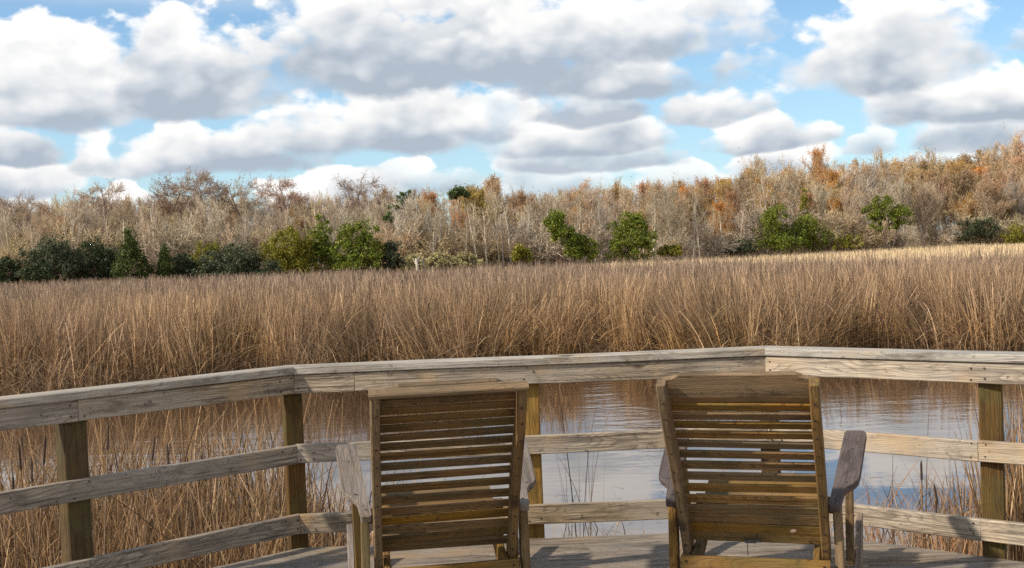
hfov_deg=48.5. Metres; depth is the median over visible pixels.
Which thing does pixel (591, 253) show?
evergreen shrub
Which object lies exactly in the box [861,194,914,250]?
pine
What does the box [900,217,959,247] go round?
bare shrub
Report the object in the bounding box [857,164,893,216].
bare tree
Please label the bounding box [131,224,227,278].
bare shrub
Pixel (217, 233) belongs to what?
slender tree
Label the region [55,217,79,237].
bare tree
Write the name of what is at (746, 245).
bush
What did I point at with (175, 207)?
bare tree
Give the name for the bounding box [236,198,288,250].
bare tree
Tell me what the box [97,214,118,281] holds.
slender tree
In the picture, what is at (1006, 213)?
gold tree
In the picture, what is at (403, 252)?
bare shrub
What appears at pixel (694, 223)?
slender tree
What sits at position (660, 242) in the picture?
bare shrub
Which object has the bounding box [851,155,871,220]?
brown tree
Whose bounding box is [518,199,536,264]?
slender tree
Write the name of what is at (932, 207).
bare tree
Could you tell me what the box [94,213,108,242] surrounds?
slender tree
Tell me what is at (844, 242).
bush
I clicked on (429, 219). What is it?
slender tree
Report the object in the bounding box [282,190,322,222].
bare tree
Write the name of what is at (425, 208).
bare tree
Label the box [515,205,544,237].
bare tree
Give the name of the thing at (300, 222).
brown tree
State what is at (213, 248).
evergreen shrub
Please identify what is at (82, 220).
bare tree
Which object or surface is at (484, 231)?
slender tree
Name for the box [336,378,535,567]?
rocking chair
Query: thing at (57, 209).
bare tree
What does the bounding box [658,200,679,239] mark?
slender tree
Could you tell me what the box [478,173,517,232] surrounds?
brown tree
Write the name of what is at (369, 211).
slender tree
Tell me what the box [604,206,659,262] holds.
broadleaf evergreen
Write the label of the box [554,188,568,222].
bare tree
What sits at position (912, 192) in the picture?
brown tree
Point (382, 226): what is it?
slender tree
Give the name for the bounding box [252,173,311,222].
cypress
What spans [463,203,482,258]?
slender tree
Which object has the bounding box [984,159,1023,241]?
tree
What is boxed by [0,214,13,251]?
slender tree
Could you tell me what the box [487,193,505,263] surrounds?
slender tree
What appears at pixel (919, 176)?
bare tree
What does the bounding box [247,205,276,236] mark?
bare tree
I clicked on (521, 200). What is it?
brown tree
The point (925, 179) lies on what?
brown tree
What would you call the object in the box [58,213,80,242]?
slender tree
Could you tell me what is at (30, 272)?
evergreen shrub
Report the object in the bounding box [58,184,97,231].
bare tree
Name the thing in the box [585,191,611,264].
slender tree
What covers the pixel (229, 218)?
bare tree
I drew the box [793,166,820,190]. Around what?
bare tree
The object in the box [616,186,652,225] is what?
bare tree
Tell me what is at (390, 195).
brown tree
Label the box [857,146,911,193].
bare tree
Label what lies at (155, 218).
slender tree
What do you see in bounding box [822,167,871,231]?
tree
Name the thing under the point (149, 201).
bare tree
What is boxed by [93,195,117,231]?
bare tree
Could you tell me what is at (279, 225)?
slender tree
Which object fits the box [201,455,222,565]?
cattail
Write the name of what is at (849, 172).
bare tree
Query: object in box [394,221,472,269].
bare shrub
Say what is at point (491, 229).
bare tree
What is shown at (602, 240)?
bare shrub
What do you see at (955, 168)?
brown tree
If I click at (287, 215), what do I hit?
slender tree
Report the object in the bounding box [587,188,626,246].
bare tree
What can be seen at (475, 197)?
gold tree
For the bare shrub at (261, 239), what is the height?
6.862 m
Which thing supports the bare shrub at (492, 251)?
on the ground at (612, 351)
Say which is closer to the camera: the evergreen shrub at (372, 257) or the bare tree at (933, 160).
the evergreen shrub at (372, 257)
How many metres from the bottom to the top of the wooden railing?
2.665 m
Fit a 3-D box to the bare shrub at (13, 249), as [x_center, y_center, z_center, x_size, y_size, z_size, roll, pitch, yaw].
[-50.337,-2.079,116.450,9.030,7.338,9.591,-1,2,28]
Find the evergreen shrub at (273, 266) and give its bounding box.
[256,259,282,277]
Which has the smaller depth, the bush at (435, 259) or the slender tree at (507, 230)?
the bush at (435, 259)
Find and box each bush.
[378,238,404,272]
[399,253,425,274]
[420,249,456,269]
[450,251,486,268]
[510,242,533,265]
[655,243,682,260]
[723,238,757,259]
[830,231,863,251]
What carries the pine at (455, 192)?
on the ground at (612, 351)
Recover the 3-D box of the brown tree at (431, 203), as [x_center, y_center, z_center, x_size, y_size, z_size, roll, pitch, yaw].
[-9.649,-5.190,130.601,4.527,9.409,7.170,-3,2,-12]
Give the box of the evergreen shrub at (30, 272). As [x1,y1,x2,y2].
[18,260,54,283]
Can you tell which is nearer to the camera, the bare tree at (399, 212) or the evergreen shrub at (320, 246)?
the evergreen shrub at (320, 246)
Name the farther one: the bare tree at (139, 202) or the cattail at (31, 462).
the bare tree at (139, 202)
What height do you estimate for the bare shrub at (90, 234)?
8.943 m
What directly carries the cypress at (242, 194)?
on the ground at (612, 351)
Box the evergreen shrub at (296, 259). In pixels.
[258,223,321,275]
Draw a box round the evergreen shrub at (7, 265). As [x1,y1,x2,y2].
[0,255,24,287]
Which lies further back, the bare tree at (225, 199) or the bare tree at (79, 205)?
the bare tree at (225, 199)
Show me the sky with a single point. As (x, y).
(543, 95)
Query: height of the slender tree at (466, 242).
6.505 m
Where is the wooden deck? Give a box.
[213,533,1023,567]
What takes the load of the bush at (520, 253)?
on the ground at (612, 351)
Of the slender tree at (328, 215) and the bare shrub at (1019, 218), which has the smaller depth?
the slender tree at (328, 215)
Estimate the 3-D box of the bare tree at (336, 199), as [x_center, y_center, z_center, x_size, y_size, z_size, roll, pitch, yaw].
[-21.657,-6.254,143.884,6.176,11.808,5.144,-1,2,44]
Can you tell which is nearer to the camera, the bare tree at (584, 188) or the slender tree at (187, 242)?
the slender tree at (187, 242)
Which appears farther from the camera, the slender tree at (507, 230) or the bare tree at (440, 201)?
the bare tree at (440, 201)
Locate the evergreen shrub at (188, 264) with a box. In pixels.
[172,251,199,278]
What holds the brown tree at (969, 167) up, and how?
on the ground at (612, 351)
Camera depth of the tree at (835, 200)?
162.88 m
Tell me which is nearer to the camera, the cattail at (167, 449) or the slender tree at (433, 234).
the cattail at (167, 449)
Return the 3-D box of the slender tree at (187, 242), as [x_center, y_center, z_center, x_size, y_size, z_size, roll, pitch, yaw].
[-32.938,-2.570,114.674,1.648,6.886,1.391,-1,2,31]
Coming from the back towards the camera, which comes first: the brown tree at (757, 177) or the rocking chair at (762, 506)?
the brown tree at (757, 177)
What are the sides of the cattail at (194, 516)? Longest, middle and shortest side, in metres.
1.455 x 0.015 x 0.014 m
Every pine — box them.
[382,189,414,239]
[446,184,470,268]
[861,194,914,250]
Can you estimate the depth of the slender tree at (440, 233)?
114.39 m
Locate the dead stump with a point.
(416, 262)
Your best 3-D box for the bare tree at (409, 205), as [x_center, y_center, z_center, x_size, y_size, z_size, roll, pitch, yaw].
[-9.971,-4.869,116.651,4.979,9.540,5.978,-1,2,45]
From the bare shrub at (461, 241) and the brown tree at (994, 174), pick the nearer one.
the bare shrub at (461, 241)
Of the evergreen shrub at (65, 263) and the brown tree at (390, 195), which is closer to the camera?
the evergreen shrub at (65, 263)
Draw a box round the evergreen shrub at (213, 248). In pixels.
[187,237,219,275]
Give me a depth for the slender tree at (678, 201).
134.12 m
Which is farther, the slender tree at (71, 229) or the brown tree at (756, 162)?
the brown tree at (756, 162)
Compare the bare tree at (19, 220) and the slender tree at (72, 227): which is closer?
the slender tree at (72, 227)
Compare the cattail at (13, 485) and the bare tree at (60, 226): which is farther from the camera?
the bare tree at (60, 226)
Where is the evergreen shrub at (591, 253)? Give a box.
[564,230,601,264]
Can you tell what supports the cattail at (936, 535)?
in the water
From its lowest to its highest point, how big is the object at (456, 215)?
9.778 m
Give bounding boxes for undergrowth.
[1,203,1022,286]
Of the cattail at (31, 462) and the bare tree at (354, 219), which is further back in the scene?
the bare tree at (354, 219)
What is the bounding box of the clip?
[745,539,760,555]
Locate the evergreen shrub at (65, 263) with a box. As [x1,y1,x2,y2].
[13,227,91,285]
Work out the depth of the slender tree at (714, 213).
139.94 m
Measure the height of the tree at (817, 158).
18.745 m
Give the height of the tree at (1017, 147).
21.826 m
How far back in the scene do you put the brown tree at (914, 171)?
176.49 m
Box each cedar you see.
[109,225,158,283]
[153,243,177,278]
[796,188,812,251]
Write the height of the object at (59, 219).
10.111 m
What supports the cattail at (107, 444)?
in the water
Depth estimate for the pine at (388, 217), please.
118.72 m
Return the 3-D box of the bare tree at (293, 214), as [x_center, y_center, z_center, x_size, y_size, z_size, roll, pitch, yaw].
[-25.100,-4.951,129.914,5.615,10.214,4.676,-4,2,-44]
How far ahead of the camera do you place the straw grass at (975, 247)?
120.44 m
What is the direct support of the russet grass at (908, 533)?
on the ground at (612, 351)
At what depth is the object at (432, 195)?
140.47 m
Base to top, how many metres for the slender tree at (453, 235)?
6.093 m
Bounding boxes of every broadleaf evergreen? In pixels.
[542,207,591,264]
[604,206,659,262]
[749,201,805,253]
[784,214,834,255]
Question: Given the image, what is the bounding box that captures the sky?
[0,0,1023,259]
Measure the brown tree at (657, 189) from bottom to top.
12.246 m
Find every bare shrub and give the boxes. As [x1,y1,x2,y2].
[0,230,58,286]
[11,213,140,283]
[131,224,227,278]
[132,211,232,278]
[216,225,291,276]
[355,215,443,272]
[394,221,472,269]
[420,226,484,273]
[458,224,516,267]
[478,229,540,268]
[481,220,588,268]
[542,240,586,267]
[573,222,633,264]
[648,220,704,260]
[673,220,740,259]
[704,227,758,258]
[726,193,826,258]
[787,206,863,255]
[819,213,886,252]
[854,215,901,249]
[878,223,922,250]
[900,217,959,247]
[936,208,1012,245]
[986,211,1023,244]
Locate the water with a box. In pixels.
[0,348,1023,553]
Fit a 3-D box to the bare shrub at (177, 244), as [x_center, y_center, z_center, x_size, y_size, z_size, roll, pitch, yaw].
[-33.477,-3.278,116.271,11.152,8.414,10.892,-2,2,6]
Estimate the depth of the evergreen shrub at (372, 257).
108.25 m
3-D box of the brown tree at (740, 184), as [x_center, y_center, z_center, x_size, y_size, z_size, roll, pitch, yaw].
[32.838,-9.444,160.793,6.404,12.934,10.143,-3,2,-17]
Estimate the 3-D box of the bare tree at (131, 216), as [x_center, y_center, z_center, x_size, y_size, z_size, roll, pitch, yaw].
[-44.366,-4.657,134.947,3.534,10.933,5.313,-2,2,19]
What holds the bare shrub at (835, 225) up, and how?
on the ground at (612, 351)
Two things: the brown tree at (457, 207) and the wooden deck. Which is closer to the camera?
the wooden deck
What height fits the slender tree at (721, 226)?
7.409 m
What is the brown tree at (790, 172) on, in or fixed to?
on the ground at (612, 351)
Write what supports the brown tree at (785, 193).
on the ground at (612, 351)
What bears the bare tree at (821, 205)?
on the ground at (612, 351)
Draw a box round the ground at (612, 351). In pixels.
[0,241,1023,566]
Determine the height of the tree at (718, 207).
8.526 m
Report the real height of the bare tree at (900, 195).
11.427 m
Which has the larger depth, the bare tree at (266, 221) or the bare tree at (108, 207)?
the bare tree at (108, 207)
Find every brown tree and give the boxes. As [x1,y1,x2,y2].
[277,200,313,245]
[353,179,397,230]
[410,198,441,251]
[444,184,490,234]
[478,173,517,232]
[499,189,544,236]
[528,187,565,237]
[589,184,646,260]
[627,201,648,257]
[628,173,676,259]
[636,206,660,253]
[661,172,689,236]
[667,179,693,234]
[675,184,712,248]
[691,177,716,207]
[703,178,748,233]
[730,171,754,253]
[738,148,795,247]
[741,165,780,240]
[764,185,800,253]
[774,166,815,204]
[797,169,827,214]
[836,158,878,229]
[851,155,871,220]
[872,164,906,221]
[879,149,927,240]
[890,175,927,245]
[895,163,960,227]
[906,159,945,225]
[929,157,965,224]
[936,159,975,225]
[939,159,972,224]
[941,169,981,243]
[947,152,977,165]
[953,148,1000,169]
[960,162,1003,212]
[969,175,1015,245]
[974,165,1012,208]
[998,155,1023,222]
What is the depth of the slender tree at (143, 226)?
112.79 m
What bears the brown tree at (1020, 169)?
on the ground at (612, 351)
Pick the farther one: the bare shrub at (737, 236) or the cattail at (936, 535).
the bare shrub at (737, 236)
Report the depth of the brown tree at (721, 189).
158.66 m
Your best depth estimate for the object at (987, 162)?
188.27 m
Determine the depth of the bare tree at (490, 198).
147.05 m
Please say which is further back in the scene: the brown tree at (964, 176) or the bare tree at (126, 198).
the brown tree at (964, 176)
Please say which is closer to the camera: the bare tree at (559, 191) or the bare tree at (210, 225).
the bare tree at (210, 225)
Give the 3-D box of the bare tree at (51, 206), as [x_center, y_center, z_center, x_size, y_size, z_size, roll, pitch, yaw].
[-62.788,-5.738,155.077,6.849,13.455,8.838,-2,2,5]
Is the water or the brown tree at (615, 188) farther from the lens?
the brown tree at (615, 188)
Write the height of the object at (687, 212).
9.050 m
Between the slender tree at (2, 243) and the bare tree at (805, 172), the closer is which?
the slender tree at (2, 243)
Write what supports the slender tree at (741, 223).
on the ground at (612, 351)
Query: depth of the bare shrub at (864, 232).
152.63 m
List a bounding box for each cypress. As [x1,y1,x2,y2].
[0,187,46,235]
[72,178,132,235]
[141,170,229,231]
[167,168,230,232]
[195,171,267,237]
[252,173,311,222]
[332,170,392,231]
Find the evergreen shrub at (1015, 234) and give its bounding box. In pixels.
[994,220,1023,244]
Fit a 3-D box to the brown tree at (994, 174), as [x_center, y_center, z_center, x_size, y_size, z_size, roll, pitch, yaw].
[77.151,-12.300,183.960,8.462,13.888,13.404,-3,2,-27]
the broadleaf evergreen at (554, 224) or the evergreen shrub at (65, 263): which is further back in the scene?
the broadleaf evergreen at (554, 224)
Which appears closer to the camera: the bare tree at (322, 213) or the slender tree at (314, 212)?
the slender tree at (314, 212)
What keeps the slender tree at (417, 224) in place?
on the ground at (612, 351)
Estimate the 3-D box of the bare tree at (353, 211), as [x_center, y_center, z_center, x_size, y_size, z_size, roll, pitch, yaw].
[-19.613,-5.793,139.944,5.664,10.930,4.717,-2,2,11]
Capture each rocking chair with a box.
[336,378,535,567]
[656,371,866,567]
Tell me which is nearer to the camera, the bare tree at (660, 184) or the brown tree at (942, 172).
the bare tree at (660, 184)
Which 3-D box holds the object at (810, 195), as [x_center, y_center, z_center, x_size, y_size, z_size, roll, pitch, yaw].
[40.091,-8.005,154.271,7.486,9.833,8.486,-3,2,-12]
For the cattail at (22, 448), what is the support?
in the water
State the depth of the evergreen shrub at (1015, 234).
159.38 m
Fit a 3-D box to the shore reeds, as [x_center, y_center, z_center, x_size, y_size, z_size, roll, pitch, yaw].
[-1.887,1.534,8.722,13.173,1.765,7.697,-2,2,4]
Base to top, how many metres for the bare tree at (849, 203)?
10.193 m
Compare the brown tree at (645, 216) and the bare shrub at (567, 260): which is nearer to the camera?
the bare shrub at (567, 260)
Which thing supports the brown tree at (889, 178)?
on the ground at (612, 351)
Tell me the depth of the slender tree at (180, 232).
115.79 m
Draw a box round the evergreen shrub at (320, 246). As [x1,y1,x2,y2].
[303,214,345,274]
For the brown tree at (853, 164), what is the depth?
191.20 m
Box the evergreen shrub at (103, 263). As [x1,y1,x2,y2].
[68,236,121,281]
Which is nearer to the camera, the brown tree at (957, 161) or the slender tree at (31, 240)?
the slender tree at (31, 240)
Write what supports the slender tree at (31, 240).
on the ground at (612, 351)
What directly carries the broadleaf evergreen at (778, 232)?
on the ground at (612, 351)
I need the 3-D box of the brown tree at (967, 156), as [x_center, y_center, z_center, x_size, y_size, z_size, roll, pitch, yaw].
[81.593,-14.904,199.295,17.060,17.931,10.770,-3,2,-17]
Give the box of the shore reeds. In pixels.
[0,363,1023,567]
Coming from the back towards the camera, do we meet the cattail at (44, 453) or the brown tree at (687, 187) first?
the brown tree at (687, 187)
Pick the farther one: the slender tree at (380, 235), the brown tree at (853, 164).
the brown tree at (853, 164)
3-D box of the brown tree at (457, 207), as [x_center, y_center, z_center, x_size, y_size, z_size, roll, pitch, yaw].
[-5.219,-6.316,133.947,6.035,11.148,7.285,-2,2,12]
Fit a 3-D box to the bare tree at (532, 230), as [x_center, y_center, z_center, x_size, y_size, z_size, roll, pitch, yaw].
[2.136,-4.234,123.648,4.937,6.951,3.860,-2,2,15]
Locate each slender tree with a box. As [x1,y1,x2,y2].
[0,207,19,287]
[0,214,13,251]
[23,219,40,283]
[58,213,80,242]
[62,206,85,281]
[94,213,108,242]
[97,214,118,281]
[112,214,134,274]
[134,200,154,280]
[139,202,175,270]
[145,200,170,245]
[175,214,183,279]
[179,225,190,252]
[187,195,204,276]
[206,217,226,254]
[220,217,235,275]
[232,202,256,253]
[242,229,258,274]
[247,226,257,248]
[264,211,285,243]
[272,202,295,257]
[284,208,296,272]
[297,211,313,269]
[302,200,327,273]
[322,213,334,240]
[363,197,377,267]
[366,223,388,271]
[381,222,390,271]
[399,209,414,247]
[412,210,423,254]
[418,201,431,249]
[425,224,437,270]
[430,199,445,252]
[441,207,456,245]
[451,223,462,253]
[460,219,473,252]
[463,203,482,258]
[465,201,481,263]
[476,204,499,264]
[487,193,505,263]
[498,201,523,266]
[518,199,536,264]
[531,205,554,265]
[534,206,548,263]
[552,191,569,258]
[566,192,587,265]
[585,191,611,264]
[588,226,600,263]
[643,186,663,262]
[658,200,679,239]
[666,191,685,258]
[686,209,697,257]
[690,195,706,259]
[705,205,719,258]
[714,206,730,254]
[733,203,748,257]
[741,212,748,257]
[758,178,774,216]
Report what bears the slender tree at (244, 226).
on the ground at (612, 351)
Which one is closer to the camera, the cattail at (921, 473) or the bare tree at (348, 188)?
the cattail at (921, 473)
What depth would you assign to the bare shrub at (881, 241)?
153.75 m
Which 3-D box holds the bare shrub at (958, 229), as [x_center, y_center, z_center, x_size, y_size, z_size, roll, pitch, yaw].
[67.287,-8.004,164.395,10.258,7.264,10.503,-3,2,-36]
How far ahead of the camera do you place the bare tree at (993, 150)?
194.01 m
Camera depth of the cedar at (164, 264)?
108.42 m
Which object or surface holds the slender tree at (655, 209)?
on the ground at (612, 351)
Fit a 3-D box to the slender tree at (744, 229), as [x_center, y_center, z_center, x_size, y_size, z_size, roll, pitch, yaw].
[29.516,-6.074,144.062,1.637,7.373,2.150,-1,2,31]
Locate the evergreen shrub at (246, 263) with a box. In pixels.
[191,240,264,280]
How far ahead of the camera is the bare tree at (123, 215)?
124.04 m
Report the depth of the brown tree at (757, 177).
167.23 m
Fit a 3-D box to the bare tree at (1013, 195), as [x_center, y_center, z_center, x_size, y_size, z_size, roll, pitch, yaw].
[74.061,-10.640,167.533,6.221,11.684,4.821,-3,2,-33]
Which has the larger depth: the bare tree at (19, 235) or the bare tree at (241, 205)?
the bare tree at (241, 205)
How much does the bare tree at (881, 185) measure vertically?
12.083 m
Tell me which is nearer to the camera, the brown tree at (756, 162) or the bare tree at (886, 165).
the brown tree at (756, 162)
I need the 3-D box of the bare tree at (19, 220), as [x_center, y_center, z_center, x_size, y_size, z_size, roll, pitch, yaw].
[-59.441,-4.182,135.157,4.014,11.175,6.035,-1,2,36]
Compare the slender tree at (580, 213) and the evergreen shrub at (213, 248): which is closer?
the evergreen shrub at (213, 248)
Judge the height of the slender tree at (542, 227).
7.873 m
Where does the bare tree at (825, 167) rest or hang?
on the ground at (612, 351)
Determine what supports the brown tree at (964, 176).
on the ground at (612, 351)
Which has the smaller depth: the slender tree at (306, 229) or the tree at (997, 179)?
the slender tree at (306, 229)
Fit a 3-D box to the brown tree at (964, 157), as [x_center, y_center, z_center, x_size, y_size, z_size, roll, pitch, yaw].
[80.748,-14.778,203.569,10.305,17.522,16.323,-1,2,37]
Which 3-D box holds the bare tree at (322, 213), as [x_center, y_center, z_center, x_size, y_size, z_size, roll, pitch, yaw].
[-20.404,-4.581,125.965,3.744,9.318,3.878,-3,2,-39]
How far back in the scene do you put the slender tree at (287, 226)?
114.16 m
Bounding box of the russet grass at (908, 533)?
[720,435,1006,555]
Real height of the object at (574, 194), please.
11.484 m
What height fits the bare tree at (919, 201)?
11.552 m
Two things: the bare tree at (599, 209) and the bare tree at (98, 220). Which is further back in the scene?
the bare tree at (599, 209)
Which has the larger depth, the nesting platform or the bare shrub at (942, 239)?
the bare shrub at (942, 239)
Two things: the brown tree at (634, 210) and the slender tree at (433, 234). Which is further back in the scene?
the brown tree at (634, 210)
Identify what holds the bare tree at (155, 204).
on the ground at (612, 351)
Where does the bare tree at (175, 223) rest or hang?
on the ground at (612, 351)
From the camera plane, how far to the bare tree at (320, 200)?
129.56 m
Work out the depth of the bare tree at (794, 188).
166.93 m
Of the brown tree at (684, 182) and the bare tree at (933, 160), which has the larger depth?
the bare tree at (933, 160)
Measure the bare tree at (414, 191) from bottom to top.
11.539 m
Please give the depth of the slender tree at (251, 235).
116.44 m
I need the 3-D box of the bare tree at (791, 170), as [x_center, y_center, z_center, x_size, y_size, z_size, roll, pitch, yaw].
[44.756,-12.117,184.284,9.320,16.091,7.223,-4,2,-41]
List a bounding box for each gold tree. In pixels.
[455,183,519,240]
[971,195,1022,244]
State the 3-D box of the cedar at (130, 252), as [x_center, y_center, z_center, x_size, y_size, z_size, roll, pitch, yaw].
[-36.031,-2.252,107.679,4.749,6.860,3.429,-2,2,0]
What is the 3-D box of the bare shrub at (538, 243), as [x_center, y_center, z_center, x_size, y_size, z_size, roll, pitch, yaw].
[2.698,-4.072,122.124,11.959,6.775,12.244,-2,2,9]
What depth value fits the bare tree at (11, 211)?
138.93 m
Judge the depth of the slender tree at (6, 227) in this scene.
113.78 m
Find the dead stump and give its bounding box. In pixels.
[413,256,419,268]
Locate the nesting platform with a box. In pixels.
[499,211,503,270]
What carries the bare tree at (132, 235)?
on the ground at (612, 351)
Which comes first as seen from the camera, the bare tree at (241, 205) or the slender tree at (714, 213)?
the slender tree at (714, 213)
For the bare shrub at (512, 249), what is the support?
on the ground at (612, 351)
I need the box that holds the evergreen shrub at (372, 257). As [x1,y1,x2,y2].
[325,215,386,276]
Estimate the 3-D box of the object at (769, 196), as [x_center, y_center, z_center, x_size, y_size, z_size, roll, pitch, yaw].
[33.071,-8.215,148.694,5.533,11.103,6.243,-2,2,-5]
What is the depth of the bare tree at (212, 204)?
124.48 m
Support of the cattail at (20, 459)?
on the ground at (612, 351)
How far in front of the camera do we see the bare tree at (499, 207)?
132.88 m
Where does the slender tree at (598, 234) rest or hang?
on the ground at (612, 351)
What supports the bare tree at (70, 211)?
on the ground at (612, 351)
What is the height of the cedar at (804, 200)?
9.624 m
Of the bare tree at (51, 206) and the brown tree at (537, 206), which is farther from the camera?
the bare tree at (51, 206)
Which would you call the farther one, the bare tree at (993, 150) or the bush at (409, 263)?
the bare tree at (993, 150)
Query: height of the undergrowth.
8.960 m
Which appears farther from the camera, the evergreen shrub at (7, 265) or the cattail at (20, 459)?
the evergreen shrub at (7, 265)
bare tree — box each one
[0,201,18,243]
[0,201,35,237]
[0,206,16,254]
[2,224,39,280]
[8,203,55,245]
[10,203,31,248]
[16,196,68,241]
[20,194,68,215]
[29,191,65,232]
[54,192,99,235]
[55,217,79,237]
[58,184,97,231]
[60,195,114,242]
[62,199,83,216]
[89,207,136,244]
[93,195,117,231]
[95,199,134,264]
[113,190,143,234]
[116,218,144,274]
[119,200,139,236]
[125,203,166,253]
[126,188,174,228]
[132,196,180,240]
[133,193,164,225]
[158,185,207,233]
[158,189,192,234]
[159,208,191,244]
[171,190,234,279]
[185,194,230,239]
[204,198,251,247]
[206,188,237,226]
[209,203,240,245]
[228,194,253,246]
[229,188,255,223]
[230,209,281,268]
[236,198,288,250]
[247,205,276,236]
[254,189,292,225]
[264,198,282,230]
[274,199,309,249]
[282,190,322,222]
[290,188,351,235]
[312,203,341,240]
[317,188,342,221]
[318,188,356,249]
[318,223,337,264]
[329,195,365,230]
[335,198,366,249]
[344,209,393,267]
[348,206,380,243]
[365,191,402,242]
[390,193,443,255]
[393,199,409,229]
[402,199,450,242]
[403,187,423,221]
[404,221,426,272]
[415,185,459,220]
[462,184,507,235]
[476,206,502,264]
[481,183,503,261]
[500,183,533,239]
[511,214,550,246]
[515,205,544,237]
[525,190,566,265]
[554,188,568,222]
[559,183,592,227]
[563,178,608,235]
[584,191,620,241]
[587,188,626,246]
[605,174,633,219]
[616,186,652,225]
[630,175,667,207]
[646,184,689,260]
[742,175,763,215]
[749,181,774,247]
[753,164,792,217]
[769,164,809,186]
[772,169,820,254]
[791,163,825,199]
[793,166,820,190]
[798,178,830,227]
[815,163,847,205]
[826,158,839,176]
[835,161,880,223]
[839,186,862,250]
[852,174,905,225]
[853,158,907,224]
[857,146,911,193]
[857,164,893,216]
[871,177,915,249]
[878,152,906,184]
[889,168,958,244]
[903,174,948,246]
[907,182,944,246]
[911,146,948,237]
[945,140,1005,165]
[998,173,1023,221]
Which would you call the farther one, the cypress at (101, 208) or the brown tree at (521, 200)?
the brown tree at (521, 200)
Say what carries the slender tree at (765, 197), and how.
on the ground at (612, 351)
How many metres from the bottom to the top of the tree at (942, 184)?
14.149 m
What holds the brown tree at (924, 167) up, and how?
on the ground at (612, 351)
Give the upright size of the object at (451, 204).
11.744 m
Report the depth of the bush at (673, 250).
126.09 m
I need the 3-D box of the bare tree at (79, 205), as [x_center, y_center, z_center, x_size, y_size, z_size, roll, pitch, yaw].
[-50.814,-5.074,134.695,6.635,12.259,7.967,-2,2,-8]
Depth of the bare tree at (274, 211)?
140.91 m
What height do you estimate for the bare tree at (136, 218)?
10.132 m
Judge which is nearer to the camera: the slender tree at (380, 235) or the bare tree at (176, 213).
the slender tree at (380, 235)
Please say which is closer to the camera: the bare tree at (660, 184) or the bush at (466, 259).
the bush at (466, 259)
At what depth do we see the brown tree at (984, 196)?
165.19 m
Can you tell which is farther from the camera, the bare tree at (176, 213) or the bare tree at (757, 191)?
the bare tree at (757, 191)
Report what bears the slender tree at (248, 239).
on the ground at (612, 351)
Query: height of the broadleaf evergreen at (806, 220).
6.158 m
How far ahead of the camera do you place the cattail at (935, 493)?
6.73 m
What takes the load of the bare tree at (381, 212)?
on the ground at (612, 351)
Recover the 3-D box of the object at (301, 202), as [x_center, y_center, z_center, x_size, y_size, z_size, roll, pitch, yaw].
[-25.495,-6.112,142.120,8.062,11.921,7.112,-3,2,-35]
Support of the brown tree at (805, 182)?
on the ground at (612, 351)
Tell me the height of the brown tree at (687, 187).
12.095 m
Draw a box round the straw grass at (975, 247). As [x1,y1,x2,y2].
[496,241,1023,269]
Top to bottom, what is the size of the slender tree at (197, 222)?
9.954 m
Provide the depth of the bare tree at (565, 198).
140.07 m
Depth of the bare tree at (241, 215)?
138.64 m
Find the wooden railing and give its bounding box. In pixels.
[0,346,1023,567]
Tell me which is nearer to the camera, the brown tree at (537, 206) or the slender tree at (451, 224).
the slender tree at (451, 224)
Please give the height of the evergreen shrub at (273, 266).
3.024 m
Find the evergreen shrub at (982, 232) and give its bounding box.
[954,214,1006,243]
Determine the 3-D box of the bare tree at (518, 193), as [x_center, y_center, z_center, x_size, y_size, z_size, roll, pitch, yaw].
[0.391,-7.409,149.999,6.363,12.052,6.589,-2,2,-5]
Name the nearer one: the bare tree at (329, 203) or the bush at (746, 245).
the bush at (746, 245)
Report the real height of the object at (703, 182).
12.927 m
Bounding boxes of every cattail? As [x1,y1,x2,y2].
[12,474,16,567]
[18,443,28,567]
[20,435,41,567]
[30,457,33,567]
[37,435,45,567]
[58,514,60,563]
[104,422,108,553]
[141,437,155,544]
[166,444,174,567]
[187,457,200,567]
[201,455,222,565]
[920,460,923,547]
[933,485,947,550]
[935,499,937,549]
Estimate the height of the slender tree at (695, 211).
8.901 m
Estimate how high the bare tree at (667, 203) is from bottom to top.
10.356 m

